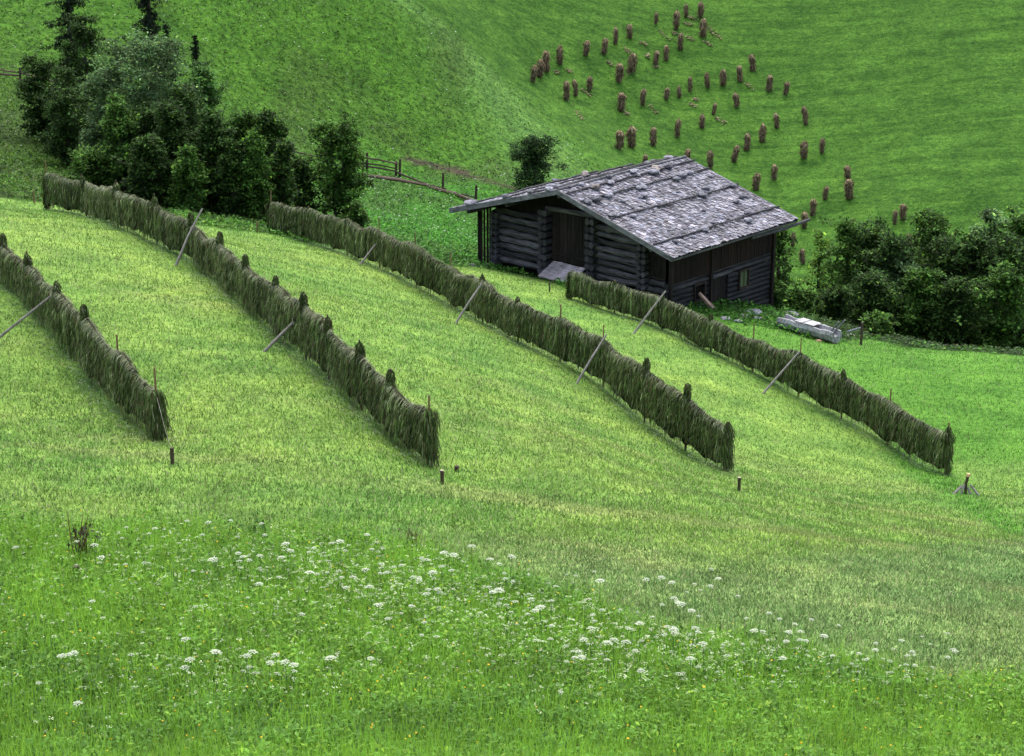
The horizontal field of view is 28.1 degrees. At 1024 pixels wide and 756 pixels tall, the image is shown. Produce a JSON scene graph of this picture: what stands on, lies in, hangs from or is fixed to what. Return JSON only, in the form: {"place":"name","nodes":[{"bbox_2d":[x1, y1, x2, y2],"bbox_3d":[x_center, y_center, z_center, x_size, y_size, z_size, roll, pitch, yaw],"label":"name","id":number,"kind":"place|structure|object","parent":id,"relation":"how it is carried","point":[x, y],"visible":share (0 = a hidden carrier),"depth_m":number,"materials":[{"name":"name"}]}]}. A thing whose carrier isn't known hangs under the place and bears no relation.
{"place":"outdoors","nodes":[
{"label":"outdoors","id":0,"kind":"place"},
{"bbox_2d":[0,0,1023,755],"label":"ground","id":1,"kind":"structure","parent":0,"point":[870,24],"depth_m":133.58,"materials":[{"name":"plant"}]},
{"bbox_2d":[0,296,49,337],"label":"prop pole","id":2,"kind":"object","parent":1,"relation":"on","point":[22,318],"visible":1,"depth_m":58.80,"materials":[{"name":"wood"}]},
{"bbox_2d":[7,54,65,142],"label":"bush","id":3,"kind":"object","parent":1,"relation":"on","point":[29,85],"visible":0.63,"depth_m":119.17,"materials":[{"name":"green plant"}]},
{"bbox_2d":[24,84,103,166],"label":"bush","id":4,"kind":"object","parent":1,"relation":"on","point":[65,104],"visible":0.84,"depth_m":113.25,"materials":[{"name":"green plant"}]},
{"bbox_2d":[39,65,94,147],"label":"bush","id":5,"kind":"object","parent":1,"relation":"on","point":[63,79],"visible":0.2,"depth_m":115.94,"materials":[{"name":"green plant"}]},
{"bbox_2d":[37,0,105,135],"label":"spruce tree","id":6,"kind":"object","parent":1,"relation":"on","point":[68,5],"visible":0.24,"depth_m":121.49,"materials":[{"name":"green plant"}]},
{"bbox_2d":[64,512,94,563],"bbox_3d":[-8.516,3.151,40.387,0.904,1.091,0.523,9,20,25],"label":"tall weed","id":7,"kind":"object","parent":1,"relation":"on","point":[83,538],"visible":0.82,"depth_m":40.30,"materials":[{"name":"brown plant"}]},
{"bbox_2d":[55,13,105,142],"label":"leafy tree","id":8,"kind":"object","parent":1,"relation":"on","point":[85,49],"visible":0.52,"depth_m":118.50,"materials":[{"name":"green plant"}]},
{"bbox_2d":[70,523,102,560],"bbox_3d":[-8.359,3.293,40.467,0.658,0.978,0.438,3,19,10],"label":"tall weed","id":9,"kind":"object","parent":1,"relation":"on","point":[97,537],"visible":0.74,"depth_m":40.42,"materials":[{"name":"green plant"}]},
{"bbox_2d":[66,144,119,187],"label":"bush","id":10,"kind":"object","parent":1,"relation":"on","point":[87,165],"visible":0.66,"depth_m":100.85,"materials":[{"name":"green plant"}]},
{"bbox_2d":[0,233,188,444],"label":"hay rack","id":11,"kind":"object","parent":1,"relation":"on","point":[116,375],"visible":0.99,"depth_m":55.43,"materials":[{"name":"green"}]},
{"bbox_2d":[75,63,137,172],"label":"leafy tree","id":12,"kind":"object","parent":1,"relation":"on","point":[93,133],"visible":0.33,"depth_m":106.29,"materials":[{"name":"green plant"}]},
{"bbox_2d":[96,92,144,193],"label":"leafy tree","id":13,"kind":"object","parent":1,"relation":"on","point":[118,124],"visible":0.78,"depth_m":100.26,"materials":[{"name":"green plant"}]},
{"bbox_2d":[81,27,210,173],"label":"leafy tree","id":14,"kind":"object","parent":1,"relation":"on","point":[145,56],"visible":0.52,"depth_m":103.81,"materials":[{"name":"green plant"}]},
{"bbox_2d":[109,132,185,204],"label":"leafy tree","id":15,"kind":"object","parent":1,"relation":"on","point":[148,166],"visible":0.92,"depth_m":97.04,"materials":[{"name":"green plant"}]},
{"bbox_2d":[125,0,177,101],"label":"spruce tree","id":16,"kind":"object","parent":1,"relation":"on","point":[149,18],"visible":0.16,"depth_m":123.79,"materials":[{"name":"green plant"}]},
{"bbox_2d":[124,98,198,204],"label":"leafy tree","id":17,"kind":"object","parent":1,"relation":"on","point":[146,114],"visible":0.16,"depth_m":101.09,"materials":[{"name":"green plant"}]},
{"bbox_2d":[157,23,186,90],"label":"spruce tree","id":18,"kind":"object","parent":1,"relation":"on","point":[165,27],"visible":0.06,"depth_m":116.32,"materials":[{"name":"green plant"}]},
{"bbox_2d":[149,96,196,208],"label":"leafy tree","id":19,"kind":"object","parent":1,"relation":"on","point":[172,132],"visible":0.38,"depth_m":98.53,"materials":[{"name":"green plant"}]},
{"bbox_2d":[135,82,211,200],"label":"leafy tree","id":20,"kind":"object","parent":1,"relation":"on","point":[181,94],"visible":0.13,"depth_m":102.14,"materials":[{"name":"green plant"}]},
{"bbox_2d":[174,208,202,265],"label":"prop pole","id":21,"kind":"object","parent":1,"relation":"on","point":[183,247],"visible":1,"depth_m":70.94,"materials":[{"name":"wood"}]},
{"bbox_2d":[164,143,215,212],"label":"leafy tree","id":22,"kind":"object","parent":1,"relation":"on","point":[190,181],"visible":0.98,"depth_m":96.62,"materials":[{"name":"green plant"}]},
{"bbox_2d":[176,59,232,127],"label":"leafy tree","id":23,"kind":"object","parent":1,"relation":"on","point":[205,80],"visible":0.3,"depth_m":110.11,"materials":[{"name":"green plant"}]},
{"bbox_2d":[188,34,221,114],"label":"spruce tree","id":24,"kind":"object","parent":1,"relation":"on","point":[195,49],"visible":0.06,"depth_m":118.19,"materials":[{"name":"green plant"}]},
{"bbox_2d":[191,107,237,214],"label":"leafy tree","id":25,"kind":"object","parent":1,"relation":"on","point":[211,130],"visible":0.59,"depth_m":98.10,"materials":[{"name":"green plant"}]},
{"bbox_2d":[211,137,254,217],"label":"leafy tree","id":26,"kind":"object","parent":1,"relation":"on","point":[230,161],"visible":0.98,"depth_m":97.33,"materials":[{"name":"green plant"}]},
{"bbox_2d":[0,67,476,198],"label":"log fence","id":27,"kind":"object","parent":1,"relation":"on","point":[366,162],"visible":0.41,"depth_m":141.30,"materials":[{"name":"wood"}]},
{"bbox_2d":[40,160,442,467],"bbox_3d":[-10.034,-3.359,68.042,2.962,4.081,39.463,-9,20,-24],"label":"hay rack","id":28,"kind":"object","parent":1,"relation":"on","point":[355,375],"visible":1,"depth_m":61.73,"materials":[{"name":"green"}]},
{"bbox_2d":[196,105,290,216],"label":"leafy tree","id":29,"kind":"object","parent":1,"relation":"on","point":[243,120],"visible":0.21,"depth_m":100.58,"materials":[{"name":"green plant"}]},
{"bbox_2d":[232,508,270,542],"bbox_3d":[-5.349,3.213,42.948,0.786,0.771,0.883,6,19,17],"label":"tall weed","id":30,"kind":"object","parent":1,"relation":"on","point":[260,527],"visible":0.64,"depth_m":42.72,"materials":[{"name":"green plant"}]},
{"bbox_2d":[236,127,279,221],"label":"leafy tree","id":31,"kind":"object","parent":1,"relation":"on","point":[254,162],"visible":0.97,"depth_m":97.21,"materials":[{"name":"green plant"}]},
{"bbox_2d":[249,107,299,214],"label":"leafy tree","id":32,"kind":"object","parent":1,"relation":"on","point":[266,116],"visible":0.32,"depth_m":100.79,"materials":[{"name":"green plant"}]},
{"bbox_2d":[262,321,293,351],"bbox_3d":[-6.745,-1.288,60.033,1.416,1.062,0.094,-12,22,-32],"label":"prop pole","id":33,"kind":"object","parent":1,"relation":"on","point":[277,337],"visible":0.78,"depth_m":59.97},
{"bbox_2d":[264,140,302,207],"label":"leafy tree","id":34,"kind":"object","parent":1,"relation":"on","point":[283,178],"visible":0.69,"depth_m":98.25,"materials":[{"name":"green plant"}]},
{"bbox_2d":[0,0,583,236],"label":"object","id":35,"kind":"object","parent":1,"relation":"on","point":[355,113],"visible":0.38,"depth_m":142.51,"materials":[{"name":"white plant"}]},
{"bbox_2d":[288,154,329,211],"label":"bush","id":36,"kind":"object","parent":1,"relation":"on","point":[304,179],"visible":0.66,"depth_m":103.00,"materials":[{"name":"green plant"}]},
{"bbox_2d":[305,109,376,218],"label":"leafy tree","id":37,"kind":"object","parent":1,"relation":"on","point":[344,184],"visible":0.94,"depth_m":103.31,"materials":[{"name":"green plant"}]},
{"bbox_2d":[339,199,372,228],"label":"bush","id":38,"kind":"object","parent":1,"relation":"on","point":[358,212],"visible":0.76,"depth_m":99.93,"materials":[{"name":"green plant"}]},
{"bbox_2d":[360,174,429,186],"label":"fallen rail","id":39,"kind":"object","parent":1,"relation":"on","point":[397,179],"visible":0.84,"depth_m":140.42,"materials":[{"name":"wood"}]},
{"bbox_2d":[429,186,471,199],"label":"fallen rail","id":40,"kind":"object","parent":1,"relation":"on","point":[450,193],"visible":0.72,"depth_m":139.81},
{"bbox_2d":[264,190,739,474],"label":"hay rack","id":41,"kind":"object","parent":1,"relation":"on","point":[671,411],"visible":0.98,"depth_m":71.86,"materials":[{"name":"green"}]},
{"bbox_2d":[4,509,1001,754],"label":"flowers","id":42,"kind":"object","parent":1,"relation":"on","point":[457,669],"visible":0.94,"depth_m":33.62,"materials":[{"name":"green plant"}]},
{"bbox_2d":[0,491,1023,755],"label":"tall grass","id":43,"kind":"structure","parent":1,"relation":"on","point":[210,741],"depth_m":33.93,"materials":[{"name":"plant"}]},
{"bbox_2d":[0,0,1023,354],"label":"meadow herbs","id":44,"kind":"object","parent":1,"relation":"on","point":[462,248],"visible":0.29,"depth_m":130.79,"materials":[{"name":"green plant"}]},
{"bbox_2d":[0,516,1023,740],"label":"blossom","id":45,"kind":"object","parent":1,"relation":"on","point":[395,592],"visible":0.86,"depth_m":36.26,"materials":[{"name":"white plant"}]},
{"bbox_2d":[530,65,537,81],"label":"hay stook","id":46,"kind":"object","parent":1,"relation":"on","point":[534,72],"visible":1,"depth_m":165.85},
{"bbox_2d":[506,133,569,191],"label":"bush","id":47,"kind":"object","parent":1,"relation":"on","point":[533,153],"visible":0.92,"depth_m":140.96,"materials":[{"name":"green plant"}]},
{"bbox_2d":[536,58,545,77],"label":"hay stook","id":48,"kind":"object","parent":1,"relation":"on","point":[540,65],"visible":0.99,"depth_m":167.33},
{"bbox_2d":[542,49,550,72],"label":"hay stook","id":49,"kind":"object","parent":1,"relation":"on","point":[546,56],"visible":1,"depth_m":168.41,"materials":[{"name":"plant"}]},
{"bbox_2d":[556,45,563,64],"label":"hay stook","id":50,"kind":"object","parent":1,"relation":"on","point":[559,55],"visible":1,"depth_m":170.25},
{"bbox_2d":[562,80,570,100],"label":"hay stook","id":51,"kind":"object","parent":1,"relation":"on","point":[566,87],"visible":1,"depth_m":166.57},
{"bbox_2d":[576,334,606,383],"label":"prop pole","id":52,"kind":"object","parent":1,"relation":"on","point":[588,363],"visible":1,"depth_m":68.89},
{"bbox_2d":[601,38,608,53],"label":"hay stook","id":53,"kind":"object","parent":1,"relation":"on","point":[605,43],"visible":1,"depth_m":173.35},
{"bbox_2d":[614,129,624,149],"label":"hay stook","id":54,"kind":"object","parent":1,"relation":"on","point":[620,136],"visible":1,"depth_m":162.63,"materials":[{"name":"plant"}]},
{"bbox_2d":[615,62,624,82],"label":"hay stook","id":55,"kind":"object","parent":1,"relation":"on","point":[619,72],"visible":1,"depth_m":171.41,"materials":[{"name":"plant"}]},
{"bbox_2d":[617,92,626,110],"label":"hay stook","id":56,"kind":"object","parent":1,"relation":"on","point":[622,96],"visible":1,"depth_m":168.72,"materials":[{"name":"plant"}]},
{"bbox_2d":[449,155,810,306],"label":"log barn","id":57,"kind":"structure","parent":1,"relation":"on","point":[562,231],"depth_m":93.75,"materials":[{"name":"black"}]},
{"bbox_2d":[552,211,586,266],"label":"barn door","id":58,"kind":"structure","parent":57,"relation":"in","point":[568,232],"depth_m":94.13,"materials":[{"name":"brown wood"}]},
{"bbox_2d":[693,281,705,303],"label":"window","id":59,"kind":"structure","parent":57,"relation":"in","point":[697,287],"depth_m":92.19,"materials":[{"name":"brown wood"}]},
{"bbox_2d":[713,270,731,303],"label":"stable door","id":60,"kind":"structure","parent":57,"relation":"in","point":[719,280],"depth_m":93.37,"materials":[{"name":"grey wood"}]},
{"bbox_2d":[738,267,749,289],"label":"window","id":61,"kind":"structure","parent":57,"relation":"in","point":[743,282],"depth_m":94.56,"materials":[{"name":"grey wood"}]},
{"bbox_2d":[625,125,637,148],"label":"hay stook","id":62,"kind":"object","parent":1,"relation":"on","point":[630,135],"visible":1,"depth_m":164.06,"materials":[{"name":"plant"}]},
{"bbox_2d":[627,52,637,72],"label":"hay stook","id":63,"kind":"object","parent":1,"relation":"on","point":[632,62],"visible":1,"depth_m":172.66,"materials":[{"name":"plant"}]},
{"bbox_2d":[633,291,665,333],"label":"prop pole","id":64,"kind":"object","parent":1,"relation":"on","point":[642,321],"visible":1,"depth_m":82.36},
{"bbox_2d":[649,126,657,145],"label":"hay stook","id":65,"kind":"object","parent":1,"relation":"on","point":[653,137],"visible":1,"depth_m":165.94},
{"bbox_2d":[554,15,753,125],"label":"scattered hay","id":66,"kind":"object","parent":1,"relation":"on","point":[653,66],"visible":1,"depth_m":174.51},
{"bbox_2d":[672,9,679,29],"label":"hay stook","id":67,"kind":"object","parent":1,"relation":"on","point":[676,22],"visible":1,"depth_m":177.91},
{"bbox_2d":[674,118,681,137],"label":"hay stook","id":68,"kind":"object","parent":1,"relation":"on","point":[678,123],"visible":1,"depth_m":167.79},
{"bbox_2d":[698,17,707,37],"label":"hay stook","id":69,"kind":"object","parent":1,"relation":"on","point":[703,27],"visible":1,"depth_m":177.82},
{"bbox_2d":[698,292,717,310],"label":"leaning board","id":70,"kind":"object","parent":1,"relation":"on","point":[707,302],"visible":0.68,"depth_m":92.03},
{"bbox_2d":[706,150,713,168],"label":"hay stook","id":71,"kind":"object","parent":1,"relation":"on","point":[710,157],"visible":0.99,"depth_m":164.97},
{"bbox_2d":[419,0,1023,307],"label":"hillside grass","id":72,"kind":"structure","parent":1,"relation":"on","point":[787,106],"depth_m":169.51,"materials":[{"name":"plant"}]},
{"bbox_2d":[719,68,726,85],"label":"hay stook","id":73,"kind":"object","parent":1,"relation":"on","point":[722,77],"visible":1,"depth_m":173.61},
{"bbox_2d":[731,145,739,161],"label":"hay stook","id":74,"kind":"object","parent":1,"relation":"on","point":[735,153],"visible":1,"depth_m":166.40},
{"bbox_2d":[736,65,743,81],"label":"hay stook","id":75,"kind":"object","parent":1,"relation":"on","point":[739,71],"visible":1,"depth_m":174.39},
{"bbox_2d":[743,132,751,150],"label":"hay stook","id":76,"kind":"object","parent":1,"relation":"on","point":[747,139],"visible":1,"depth_m":167.76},
{"bbox_2d":[748,54,756,71],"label":"hay stook","id":77,"kind":"object","parent":1,"relation":"on","point":[752,61],"visible":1,"depth_m":175.49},
{"bbox_2d":[751,172,761,190],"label":"hay stook","id":78,"kind":"object","parent":1,"relation":"on","point":[756,180],"visible":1,"depth_m":163.45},
{"bbox_2d":[561,270,955,476],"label":"hay rack","id":79,"kind":"object","parent":1,"relation":"on","point":[885,419],"visible":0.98,"depth_m":78.70,"materials":[{"name":"green"}]},
{"bbox_2d":[758,122,767,142],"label":"hay stook","id":80,"kind":"object","parent":1,"relation":"on","point":[762,133],"visible":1,"depth_m":168.58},
{"bbox_2d":[766,74,772,90],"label":"hay stook","id":81,"kind":"object","parent":1,"relation":"on","point":[769,80],"visible":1,"depth_m":173.62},
{"bbox_2d":[762,351,799,393],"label":"prop pole","id":82,"kind":"object","parent":1,"relation":"on","point":[774,380],"visible":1,"depth_m":77.96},
{"bbox_2d":[773,277,790,309],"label":"bush","id":83,"kind":"object","parent":1,"relation":"on","point":[780,291],"visible":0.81,"depth_m":96.84,"materials":[{"name":"green plant"}]},
{"bbox_2d":[766,226,804,303],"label":"leafy tree","id":84,"kind":"object","parent":1,"relation":"on","point":[781,236],"visible":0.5,"depth_m":99.26,"materials":[{"name":"green plant"}]},
{"bbox_2d":[782,287,818,314],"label":"bush","id":85,"kind":"object","parent":1,"relation":"on","point":[803,299],"visible":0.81,"depth_m":98.92,"materials":[{"name":"green plant"}]},
{"bbox_2d":[799,140,808,158],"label":"hay stook","id":86,"kind":"object","parent":1,"relation":"on","point":[804,147],"visible":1,"depth_m":166.46,"materials":[{"name":"plant"}]},
{"bbox_2d":[801,105,808,124],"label":"hay stook","id":87,"kind":"object","parent":1,"relation":"on","point":[805,113],"visible":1,"depth_m":170.08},
{"bbox_2d":[777,314,845,343],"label":"log trough","id":88,"kind":"object","parent":1,"relation":"on","point":[819,330],"visible":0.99,"depth_m":89.07,"materials":[{"name":"wood"}]},
{"bbox_2d":[809,198,817,216],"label":"hay stook","id":89,"kind":"object","parent":1,"relation":"on","point":[813,203],"visible":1,"depth_m":160.82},
{"bbox_2d":[796,228,834,314],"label":"leafy tree","id":90,"kind":"object","parent":1,"relation":"on","point":[819,259],"visible":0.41,"depth_m":108.42,"materials":[{"name":"green plant"}]},
{"bbox_2d":[815,284,867,321],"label":"bush","id":91,"kind":"object","parent":1,"relation":"on","point":[835,299],"visible":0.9,"depth_m":98.65,"materials":[{"name":"green plant"}]},
{"bbox_2d":[811,216,881,323],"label":"leafy tree","id":92,"kind":"object","parent":1,"relation":"on","point":[845,232],"visible":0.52,"depth_m":106.02,"materials":[{"name":"green plant"}]},
{"bbox_2d":[843,178,854,199],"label":"hay stook","id":93,"kind":"object","parent":1,"relation":"on","point":[849,187],"visible":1,"depth_m":161.91,"materials":[{"name":"plant"}]},
{"bbox_2d":[826,217,903,319],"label":"leafy tree","id":94,"kind":"object","parent":1,"relation":"on","point":[868,239],"visible":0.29,"depth_m":105.06,"materials":[{"name":"green plant"}]},
{"bbox_2d":[846,266,904,327],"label":"bush","id":95,"kind":"object","parent":1,"relation":"on","point":[875,289],"visible":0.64,"depth_m":99.62,"materials":[{"name":"green plant"}]},
{"bbox_2d":[858,309,900,335],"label":"bush","id":96,"kind":"object","parent":1,"relation":"on","point":[878,321],"visible":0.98,"depth_m":95.30,"materials":[{"name":"green plant"}]},
{"bbox_2d":[851,231,923,334],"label":"leafy tree","id":97,"kind":"object","parent":1,"relation":"on","point":[892,245],"visible":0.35,"depth_m":103.07,"materials":[{"name":"green plant"}]},
{"bbox_2d":[870,249,920,334],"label":"bush","id":98,"kind":"object","parent":1,"relation":"on","point":[896,262],"visible":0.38,"depth_m":102.94,"materials":[{"name":"green plant"}]},
{"bbox_2d":[899,203,907,219],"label":"hay stook","id":99,"kind":"object","parent":1,"relation":"on","point":[903,210],"visible":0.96,"depth_m":158.76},
{"bbox_2d":[887,265,948,341],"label":"bush","id":100,"kind":"object","parent":1,"relation":"on","point":[913,314],"visible":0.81,"depth_m":98.94,"materials":[{"name":"green plant"}]},
{"bbox_2d":[903,205,952,340],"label":"leafy tree","id":101,"kind":"object","parent":1,"relation":"on","point":[928,223],"visible":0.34,"depth_m":106.28,"materials":[{"name":"green plant"}]},
{"bbox_2d":[918,232,994,341],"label":"leafy tree","id":102,"kind":"object","parent":1,"relation":"on","point":[938,244],"visible":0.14,"depth_m":103.84,"materials":[{"name":"green plant"}]},
{"bbox_2d":[921,272,998,345],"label":"bush","id":103,"kind":"object","parent":1,"relation":"on","point":[956,297],"visible":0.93,"depth_m":97.94,"materials":[{"name":"green plant"}]},
{"bbox_2d":[933,225,996,346],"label":"leafy tree","id":104,"kind":"object","parent":1,"relation":"on","point":[971,246],"visible":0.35,"depth_m":102.07,"materials":[{"name":"green plant"}]},
{"bbox_2d":[953,473,978,495],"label":"anchor peg","id":105,"kind":"object","parent":1,"relation":"on","point":[964,487],"visible":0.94,"depth_m":66.81,"materials":[{"name":"wood"}]},
{"bbox_2d":[968,206,1009,334],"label":"leafy tree","id":106,"kind":"object","parent":1,"relation":"on","point":[989,216],"visible":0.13,"depth_m":106.35,"materials":[{"name":"green plant"}]},
{"bbox_2d":[961,229,1023,351],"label":"leafy tree","id":107,"kind":"object","parent":1,"relation":"on","point":[1006,247],"visible":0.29,"depth_m":101.29,"materials":[{"name":"green plant"}]},
{"bbox_2d":[963,258,1023,349],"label":"bush","id":108,"kind":"object","parent":1,"relation":"on","point":[1001,330],"visible":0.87,"depth_m":98.07,"materials":[{"name":"green plant"}]},
{"bbox_2d":[984,202,1023,347],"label":"leafy tree","id":109,"kind":"object","parent":1,"relation":"on","point":[1016,223],"visible":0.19,"depth_m":104.16,"materials":[{"name":"green plant"}]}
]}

